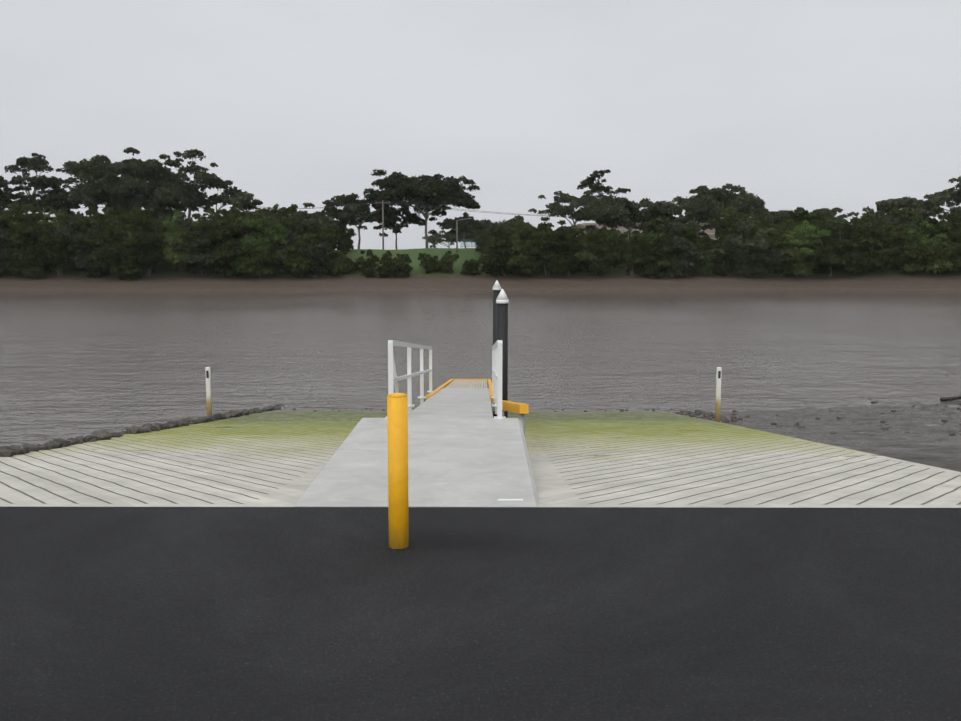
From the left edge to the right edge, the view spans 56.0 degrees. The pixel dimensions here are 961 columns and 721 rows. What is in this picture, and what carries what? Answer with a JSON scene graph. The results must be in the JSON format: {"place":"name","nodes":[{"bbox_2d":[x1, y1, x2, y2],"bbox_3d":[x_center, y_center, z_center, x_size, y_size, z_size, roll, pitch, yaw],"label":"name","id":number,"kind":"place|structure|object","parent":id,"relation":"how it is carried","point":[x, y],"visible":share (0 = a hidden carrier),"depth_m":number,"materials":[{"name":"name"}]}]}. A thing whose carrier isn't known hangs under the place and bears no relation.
{"place":"outdoors","nodes":[
{"label":"outdoors","id":0,"kind":"place"},
{"bbox_2d":[0,507,960,720],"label":"asphalt pavement","id":1,"kind":"structure","parent":0,"point":[449,614],"depth_m":4.13,"materials":[{"name":"black asphalt"}]},
{"bbox_2d":[387,393,408,548],"bbox_3d":[-0.463,0.718,5.085,0.114,1.070,0.114,0,6,0],"label":"yellow bollard","id":2,"kind":"object","parent":1,"relation":"on","point":[397,433],"visible":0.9,"depth_m":5.03,"materials":[{"name":"metal"}]},
{"bbox_2d":[0,290,960,447],"bbox_3d":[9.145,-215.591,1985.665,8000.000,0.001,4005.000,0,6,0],"label":"river water","id":3,"kind":"structure","parent":0,"point":[146,368],"depth_m":36.52,"materials":[{"name":"grey liquid"}]},
{"bbox_2d":[0,246,960,507],"bbox_3d":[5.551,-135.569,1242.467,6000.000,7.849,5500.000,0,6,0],"label":"ground","id":4,"kind":"structure","parent":0,"point":[928,440],"depth_m":112.11,"materials":[{"name":"brown soil"}]},
{"bbox_2d":[0,208,29,230],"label":"tree","id":5,"kind":"object","parent":4,"relation":"on","point":[4,220],"depth_m":119.36,"materials":[{"name":"green plant"}]},
{"bbox_2d":[0,176,40,216],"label":"tree","id":6,"kind":"object","parent":4,"relation":"on","point":[6,196],"depth_m":138.48,"materials":[{"name":"green plant"}]},
{"bbox_2d":[2,206,43,233],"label":"tree","id":7,"kind":"object","parent":4,"relation":"on","point":[14,230],"depth_m":119.29,"materials":[{"name":"green plant"}]},
{"bbox_2d":[0,209,56,278],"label":"tree","id":8,"kind":"object","parent":4,"relation":"on","point":[23,263],"depth_m":115.36,"materials":[{"name":"green plant"}]},
{"bbox_2d":[7,203,52,221],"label":"tree","id":9,"kind":"object","parent":4,"relation":"on","point":[30,206],"depth_m":127.54,"materials":[{"name":"green plant"}]},
{"bbox_2d":[3,153,65,198],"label":"eucalypt","id":10,"kind":"object","parent":4,"relation":"on","point":[24,162],"depth_m":147.29,"materials":[{"name":"green plant"}]},
{"bbox_2d":[12,174,96,221],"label":"eucalypt","id":11,"kind":"object","parent":4,"relation":"on","point":[55,199],"depth_m":136.36,"materials":[{"name":"green plant"}]},
{"bbox_2d":[35,215,74,275],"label":"tree","id":12,"kind":"object","parent":4,"relation":"on","point":[54,253],"depth_m":115.47,"materials":[{"name":"green plant"}]},
{"bbox_2d":[63,218,89,274],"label":"tree","id":13,"kind":"object","parent":4,"relation":"on","point":[81,228],"depth_m":115.97,"materials":[{"name":"green plant"}]},
{"bbox_2d":[61,158,93,216],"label":"eucalypt","id":14,"kind":"object","parent":4,"relation":"on","point":[67,165],"depth_m":146.24,"materials":[{"name":"green plant"}]},
{"bbox_2d":[54,216,114,278],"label":"tree","id":15,"kind":"object","parent":4,"relation":"on","point":[84,255],"depth_m":114.89,"materials":[{"name":"green plant"}]},
{"bbox_2d":[86,206,117,225],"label":"tree","id":16,"kind":"object","parent":4,"relation":"on","point":[97,215],"depth_m":124.02,"materials":[{"name":"green plant"}]},
{"bbox_2d":[72,210,155,277],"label":"shrub","id":17,"kind":"object","parent":4,"relation":"on","point":[120,252],"depth_m":113.65,"materials":[{"name":"green plant"}]},
{"bbox_2d":[91,210,147,274],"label":"tree","id":18,"kind":"object","parent":4,"relation":"on","point":[114,237],"depth_m":116.10,"materials":[{"name":"green plant"}]},
{"bbox_2d":[104,204,156,241],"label":"tree","id":19,"kind":"object","parent":4,"relation":"on","point":[148,227],"depth_m":116.95,"materials":[{"name":"green plant"}]},
{"bbox_2d":[67,147,212,219],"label":"eucalypt","id":20,"kind":"object","parent":4,"relation":"on","point":[122,194],"depth_m":132.14,"materials":[{"name":"green plant"}]},
{"bbox_2d":[114,209,167,280],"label":"tree","id":21,"kind":"object","parent":4,"relation":"on","point":[155,252],"depth_m":114.36,"materials":[{"name":"green plant"}]},
{"bbox_2d":[120,171,207,215],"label":"eucalypt","id":22,"kind":"object","parent":4,"relation":"on","point":[171,212],"depth_m":145.07,"materials":[{"name":"green plant"}]},
{"bbox_2d":[154,212,195,272],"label":"tree","id":23,"kind":"object","parent":4,"relation":"on","point":[175,231],"depth_m":115.84,"materials":[{"name":"green plant"}]},
{"bbox_2d":[141,149,217,218],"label":"eucalypt","id":24,"kind":"object","parent":4,"relation":"on","point":[168,173],"depth_m":136.17,"materials":[{"name":"green plant"}]},
{"bbox_2d":[168,216,241,277],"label":"shrub","id":25,"kind":"object","parent":4,"relation":"on","point":[200,260],"depth_m":115.48,"materials":[{"name":"green plant"}]},
{"bbox_2d":[172,213,238,274],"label":"shrub","id":26,"kind":"object","parent":4,"relation":"on","point":[199,226],"depth_m":115.47,"materials":[{"name":"green plant"}]},
{"bbox_2d":[205,367,211,415],"bbox_3d":[-5.096,0.771,16.963,0.075,1.300,0.078,0,6,0],"label":"marker post","id":27,"kind":"object","parent":4,"relation":"on","point":[208,390],"visible":0.6,"depth_m":16.92,"materials":[{"name":"paint"}]},
{"bbox_2d":[174,177,251,215],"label":"eucalypt","id":28,"kind":"object","parent":4,"relation":"on","point":[192,191],"depth_m":133.10,"materials":[{"name":"green plant"}]},
{"bbox_2d":[208,205,246,221],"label":"tree","id":29,"kind":"object","parent":4,"relation":"on","point":[232,214],"depth_m":120.09,"materials":[{"name":"green plant"}]},
{"bbox_2d":[206,217,257,276],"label":"tree","id":30,"kind":"object","parent":4,"relation":"on","point":[234,249],"depth_m":114.28,"materials":[{"name":"green plant"}]},
{"bbox_2d":[222,193,283,216],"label":"tree","id":31,"kind":"object","parent":4,"relation":"on","point":[244,201],"depth_m":129.78,"materials":[{"name":"green plant"}]},
{"bbox_2d":[227,216,288,277],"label":"tree","id":32,"kind":"object","parent":4,"relation":"on","point":[257,243],"depth_m":114.53,"materials":[{"name":"green plant"}]},
{"bbox_2d":[232,203,296,237],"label":"tree","id":33,"kind":"object","parent":4,"relation":"on","point":[290,208],"depth_m":118.30,"materials":[{"name":"green plant"}]},
{"bbox_2d":[232,212,301,274],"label":"shrub","id":34,"kind":"object","parent":4,"relation":"on","point":[280,258],"depth_m":115.90,"materials":[{"name":"green plant"}]},
{"bbox_2d":[256,209,310,235],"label":"tree","id":35,"kind":"object","parent":4,"relation":"on","point":[293,228],"depth_m":119.87,"materials":[{"name":"green plant"}]},
{"bbox_2d":[282,232,319,277],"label":"shrub","id":36,"kind":"object","parent":4,"relation":"on","point":[304,263],"depth_m":114.93,"materials":[{"name":"green plant"}]},
{"bbox_2d":[282,214,332,228],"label":"eucalypt","id":37,"kind":"object","parent":4,"relation":"on","point":[311,221],"depth_m":133.81,"materials":[{"name":"green plant"}]},
{"bbox_2d":[301,234,340,277],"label":"shrub","id":38,"kind":"object","parent":4,"relation":"on","point":[320,250],"depth_m":115.63,"materials":[{"name":"green plant"}]},
{"bbox_2d":[301,226,340,246],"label":"tree","id":39,"kind":"object","parent":4,"relation":"on","point":[333,237],"depth_m":121.56,"materials":[{"name":"green plant"}]},
{"bbox_2d":[291,202,356,236],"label":"eucalypt","id":40,"kind":"object","parent":4,"relation":"on","point":[321,218],"depth_m":136.57,"materials":[{"name":"green plant"}]},
{"bbox_2d":[325,252,344,276],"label":"shrub","id":41,"kind":"object","parent":4,"relation":"on","point":[336,263],"depth_m":116.96,"materials":[{"name":"green plant"}]},
{"bbox_2d":[333,224,354,251],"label":"tree","id":42,"kind":"object","parent":4,"relation":"on","point":[345,243],"depth_m":125.30,"materials":[{"name":"green plant"}]},
{"bbox_2d":[340,257,361,273],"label":"shrub","id":43,"kind":"object","parent":4,"relation":"on","point":[350,266],"depth_m":118.10,"materials":[{"name":"green plant"}]},
{"bbox_2d":[322,193,395,248],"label":"eucalypt","id":44,"kind":"object","parent":4,"relation":"on","point":[352,217],"depth_m":138.59,"materials":[{"name":"green plant"}]},
{"bbox_2d":[355,249,379,277],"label":"shrub","id":45,"kind":"object","parent":4,"relation":"on","point":[372,259],"depth_m":117.08,"materials":[{"name":"green plant"}]},
{"bbox_2d":[382,200,389,249],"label":"pole","id":46,"kind":"object","parent":4,"relation":"on","point":[383,226],"depth_m":128.53,"materials":[{"name":"grey metal"}]},
{"bbox_2d":[98,201,567,216],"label":"power lines","id":47,"kind":"object","parent":46,"relation":"attached to","point":[409,205],"depth_m":135.71,"materials":[{"name":"grey metal"}]},
{"bbox_2d":[376,250,397,277],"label":"shrub","id":48,"kind":"object","parent":4,"relation":"on","point":[385,270],"depth_m":117.00,"materials":[{"name":"green plant"}]},
{"bbox_2d":[363,206,437,248],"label":"eucalypt","id":49,"kind":"object","parent":4,"relation":"on","point":[410,217],"depth_m":148.95,"materials":[{"name":"green plant"}]},
{"bbox_2d":[392,253,412,277],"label":"shrub","id":50,"kind":"object","parent":4,"relation":"on","point":[404,267],"depth_m":117.63,"materials":[{"name":"green plant"}]},
{"bbox_2d":[363,169,480,247],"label":"eucalypt","id":51,"kind":"object","parent":4,"relation":"on","point":[404,185],"depth_m":140.22,"materials":[{"name":"green plant"}]},
{"bbox_2d":[418,252,440,273],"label":"shrub","id":52,"kind":"object","parent":4,"relation":"on","point":[428,262],"depth_m":119.43,"materials":[{"name":"green plant"}]},
{"bbox_2d":[437,250,458,273],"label":"shrub","id":53,"kind":"object","parent":4,"relation":"on","point":[445,267],"depth_m":119.62,"materials":[{"name":"green plant"}]},
{"bbox_2d":[422,230,474,247],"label":"eucalypt","id":54,"kind":"object","parent":4,"relation":"on","point":[439,236],"depth_m":212.25,"materials":[{"name":"green plant"}]},
{"bbox_2d":[436,212,484,247],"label":"tree","id":55,"kind":"object","parent":4,"relation":"on","point":[465,227],"depth_m":144.24,"materials":[{"name":"green plant"}]},
{"bbox_2d":[460,259,481,275],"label":"shrub","id":56,"kind":"object","parent":4,"relation":"on","point":[470,268],"depth_m":119.33,"materials":[{"name":"green plant"}]},
{"bbox_2d":[0,409,960,507],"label":"boat ramp","id":57,"kind":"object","parent":4,"relation":"on","point":[578,458],"visible":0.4,"depth_m":8.44,"materials":[{"name":"beige concrete"}]},
{"bbox_2d":[294,418,538,506],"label":"slab","id":58,"kind":"structure","parent":57,"relation":"on","point":[468,462],"depth_m":7.05,"materials":[{"name":"concrete"}]},
{"bbox_2d":[385,340,431,418],"bbox_3d":[-0.897,0.225,12.598,0.120,1.608,6.840,0,6,0],"label":"handrail","id":59,"kind":"object","parent":58,"relation":"on","point":[393,378],"visible":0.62,"depth_m":11.44,"materials":[{"name":"silver metal"}]},
{"bbox_2d":[408,379,528,435],"bbox_3d":[-0.111,1.020,16.759,1.438,2.500,14.795,0,6,0],"label":"floating dock","id":60,"kind":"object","parent":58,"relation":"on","point":[450,398],"visible":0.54,"depth_m":11.87,"materials":[{"name":"concrete"}]},
{"bbox_2d":[491,340,505,418],"bbox_3d":[0.213,0.225,12.593,0.120,1.608,6.840,0,6,0],"label":"handrail","id":61,"kind":"object","parent":60,"relation":"on","point":[497,372],"visible":0.88,"depth_m":9.22,"materials":[{"name":"silver metal"}]},
{"bbox_2d":[0,398,960,456],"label":"rocks","id":62,"kind":"object","parent":4,"relation":"on","point":[12,450],"visible":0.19,"depth_m":14.04,"materials":[{"name":"grey stone"}]},
{"bbox_2d":[478,227,515,274],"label":"tree","id":63,"kind":"object","parent":4,"relation":"on","point":[483,259],"depth_m":119.60,"materials":[{"name":"green plant"}]},
{"bbox_2d":[493,280,500,415],"bbox_3d":[0.285,0.011,18.364,0.288,3.279,0.195,0,6,0],"label":"pile","id":64,"kind":"object","parent":4,"relation":"on","point":[496,289],"visible":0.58,"depth_m":18.19,"materials":[{"name":"black"}]},
{"bbox_2d":[491,289,508,417],"bbox_3d":[0.257,0.282,12.659,0.288,2.566,0.195,0,6,0],"label":"pile","id":65,"kind":"object","parent":4,"relation":"on","point":[502,300],"visible":0.52,"depth_m":12.53,"materials":[{"name":"black"}]},
{"bbox_2d":[483,226,523,275],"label":"tree","id":66,"kind":"object","parent":4,"relation":"on","point":[500,262],"depth_m":118.03,"materials":[{"name":"green plant"}]},
{"bbox_2d":[480,215,554,236],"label":"tree","id":67,"kind":"object","parent":4,"relation":"on","point":[488,225],"depth_m":145.30,"materials":[{"name":"green plant"}]},
{"bbox_2d":[497,221,542,276],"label":"tree","id":68,"kind":"object","parent":4,"relation":"on","point":[526,249],"depth_m":118.13,"materials":[{"name":"green plant"}]},
{"bbox_2d":[510,218,534,241],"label":"tree","id":69,"kind":"object","parent":4,"relation":"on","point":[520,231],"depth_m":121.22,"materials":[{"name":"green plant"}]},
{"bbox_2d":[527,222,577,276],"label":"tree","id":70,"kind":"object","parent":4,"relation":"on","point":[556,264],"depth_m":118.64,"materials":[{"name":"green plant"}]},
{"bbox_2d":[546,228,588,275],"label":"tree","id":71,"kind":"object","parent":4,"relation":"on","point":[564,237],"depth_m":118.80,"materials":[{"name":"green plant"}]},
{"bbox_2d":[528,190,608,224],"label":"eucalypt","id":72,"kind":"object","parent":4,"relation":"on","point":[584,200],"depth_m":135.88,"materials":[{"name":"green plant"}]},
{"bbox_2d":[571,226,620,275],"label":"tree","id":73,"kind":"object","parent":4,"relation":"on","point":[591,246],"depth_m":119.71,"materials":[{"name":"green plant"}]},
{"bbox_2d":[576,169,630,199],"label":"tree","id":74,"kind":"object","parent":4,"relation":"on","point":[591,185],"depth_m":146.22,"materials":[{"name":"green plant"}]},
{"bbox_2d":[583,227,623,273],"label":"tree","id":75,"kind":"object","parent":4,"relation":"on","point":[614,252],"depth_m":119.59,"materials":[{"name":"green plant"}]},
{"bbox_2d":[610,231,630,262],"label":"tree","id":76,"kind":"object","parent":4,"relation":"on","point":[620,241],"depth_m":124.85,"materials":[{"name":"green plant"}]},
{"bbox_2d":[559,194,682,238],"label":"eucalypt","id":77,"kind":"object","parent":4,"relation":"on","point":[624,206],"depth_m":132.13,"materials":[{"name":"green plant"}]},
{"bbox_2d":[617,232,652,275],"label":"tree","id":78,"kind":"object","parent":4,"relation":"on","point":[630,262],"depth_m":120.11,"materials":[{"name":"green plant"}]},
{"bbox_2d":[575,223,719,244],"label":"house","id":79,"kind":"structure","parent":4,"relation":"on","point":[711,235],"depth_m":143.23,"materials":[{"name":"tile"}]},
{"bbox_2d":[626,241,670,277],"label":"shrub","id":80,"kind":"object","parent":4,"relation":"on","point":[654,268],"depth_m":119.76,"materials":[{"name":"green plant"}]},
{"bbox_2d":[642,217,674,236],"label":"tree","id":81,"kind":"object","parent":4,"relation":"on","point":[653,229],"depth_m":127.67,"materials":[{"name":"green plant"}]},
{"bbox_2d":[631,214,712,236],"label":"tree","id":82,"kind":"object","parent":4,"relation":"on","point":[647,224],"depth_m":129.01,"materials":[{"name":"green plant"}]},
{"bbox_2d":[652,229,693,274],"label":"tree","id":83,"kind":"object","parent":4,"relation":"on","point":[671,256],"depth_m":120.54,"materials":[{"name":"green plant"}]},
{"bbox_2d":[656,219,716,277],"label":"tree","id":84,"kind":"object","parent":4,"relation":"on","point":[685,267],"depth_m":119.61,"materials":[{"name":"green plant"}]},
{"bbox_2d":[684,227,704,249],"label":"tree","id":85,"kind":"object","parent":4,"relation":"on","point":[693,236],"depth_m":123.03,"materials":[{"name":"green plant"}]},
{"bbox_2d":[696,255,713,276],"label":"shrub","id":86,"kind":"object","parent":4,"relation":"on","point":[708,269],"depth_m":120.47,"materials":[{"name":"green plant"}]},
{"bbox_2d":[699,236,717,250],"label":"tree","id":87,"kind":"object","parent":4,"relation":"on","point":[710,243],"depth_m":129.36,"materials":[{"name":"green plant"}]},
{"bbox_2d":[715,367,721,421],"bbox_3d":[4.342,0.770,16.515,0.075,1.300,0.078,0,6,0],"label":"marker post","id":88,"kind":"object","parent":4,"relation":"on","point":[718,394],"visible":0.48,"depth_m":16.48,"materials":[{"name":"paint"}]},
{"bbox_2d":[709,250,733,276],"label":"shrub","id":89,"kind":"object","parent":4,"relation":"on","point":[721,270],"depth_m":120.41,"materials":[{"name":"green plant"}]},
{"bbox_2d":[707,207,737,248],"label":"tree","id":90,"kind":"object","parent":4,"relation":"on","point":[727,227],"depth_m":129.47,"materials":[{"name":"green plant"}]},
{"bbox_2d":[672,183,808,223],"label":"eucalypt","id":91,"kind":"object","parent":4,"relation":"on","point":[738,202],"depth_m":145.40,"materials":[{"name":"green plant"}]},
{"bbox_2d":[738,212,764,239],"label":"tree","id":92,"kind":"object","parent":4,"relation":"on","point":[761,218],"depth_m":129.25,"materials":[{"name":"green plant"}]},
{"bbox_2d":[721,218,786,278],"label":"tree","id":93,"kind":"object","parent":4,"relation":"on","point":[753,267],"depth_m":118.72,"materials":[{"name":"green plant"}]},
{"bbox_2d":[734,216,774,241],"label":"tree","id":94,"kind":"object","parent":4,"relation":"on","point":[751,233],"depth_m":124.17,"materials":[{"name":"green plant"}]},
{"bbox_2d":[754,223,796,273],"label":"tree","id":95,"kind":"object","parent":4,"relation":"on","point":[775,268],"depth_m":119.74,"materials":[{"name":"green plant"}]},
{"bbox_2d":[762,210,799,228],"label":"tree","id":96,"kind":"object","parent":4,"relation":"on","point":[782,216],"depth_m":137.29,"materials":[{"name":"green plant"}]},
{"bbox_2d":[778,209,818,226],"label":"tree","id":97,"kind":"object","parent":4,"relation":"on","point":[798,217],"depth_m":124.57,"materials":[{"name":"green plant"}]},
{"bbox_2d":[767,220,830,276],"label":"tree","id":98,"kind":"object","parent":4,"relation":"on","point":[809,233],"depth_m":118.30,"materials":[{"name":"green plant"}]},
{"bbox_2d":[767,218,832,277],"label":"tree","id":99,"kind":"object","parent":4,"relation":"on","point":[779,243],"depth_m":118.27,"materials":[{"name":"green plant"}]},
{"bbox_2d":[794,207,858,223],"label":"eucalypt","id":100,"kind":"object","parent":4,"relation":"on","point":[818,212],"depth_m":137.16,"materials":[{"name":"green plant"}]},
{"bbox_2d":[804,214,857,276],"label":"tree","id":101,"kind":"object","parent":4,"relation":"on","point":[838,237],"depth_m":118.89,"materials":[{"name":"green plant"}]},
{"bbox_2d":[842,215,884,275],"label":"tree","id":102,"kind":"object","parent":4,"relation":"on","point":[864,234],"depth_m":118.14,"materials":[{"name":"green plant"}]},
{"bbox_2d":[871,223,922,272],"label":"tree","id":103,"kind":"object","parent":4,"relation":"on","point":[896,246],"depth_m":118.99,"materials":[{"name":"green plant"}]},
{"bbox_2d":[875,210,929,232],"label":"tree","id":104,"kind":"object","parent":4,"relation":"on","point":[899,220],"depth_m":121.34,"materials":[{"name":"green plant"}]},
{"bbox_2d":[886,221,924,275],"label":"tree","id":105,"kind":"object","parent":4,"relation":"on","point":[906,255],"depth_m":118.62,"materials":[{"name":"green plant"}]},
{"bbox_2d":[871,194,944,217],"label":"tree","id":106,"kind":"object","parent":4,"relation":"on","point":[908,204],"depth_m":135.80,"materials":[{"name":"green plant"}]},
{"bbox_2d":[905,207,944,238],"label":"tree","id":107,"kind":"object","parent":4,"relation":"on","point":[936,223],"depth_m":121.74,"materials":[{"name":"green plant"}]},
{"bbox_2d":[905,219,952,273],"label":"tree","id":108,"kind":"object","parent":4,"relation":"on","point":[935,264],"depth_m":118.41,"materials":[{"name":"green plant"}]},
{"bbox_2d":[916,217,960,273],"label":"tree","id":109,"kind":"object","parent":4,"relation":"on","point":[953,253],"depth_m":117.52,"materials":[{"name":"green plant"}]},
{"bbox_2d":[928,176,960,211],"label":"eucalypt","id":110,"kind":"object","parent":4,"relation":"on","point":[946,196],"depth_m":143.17,"materials":[{"name":"green plant"}]},
{"bbox_2d":[939,215,960,234],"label":"tree","id":111,"kind":"object","parent":4,"relation":"on","point":[947,231],"depth_m":121.16,"materials":[{"name":"green plant"}]},
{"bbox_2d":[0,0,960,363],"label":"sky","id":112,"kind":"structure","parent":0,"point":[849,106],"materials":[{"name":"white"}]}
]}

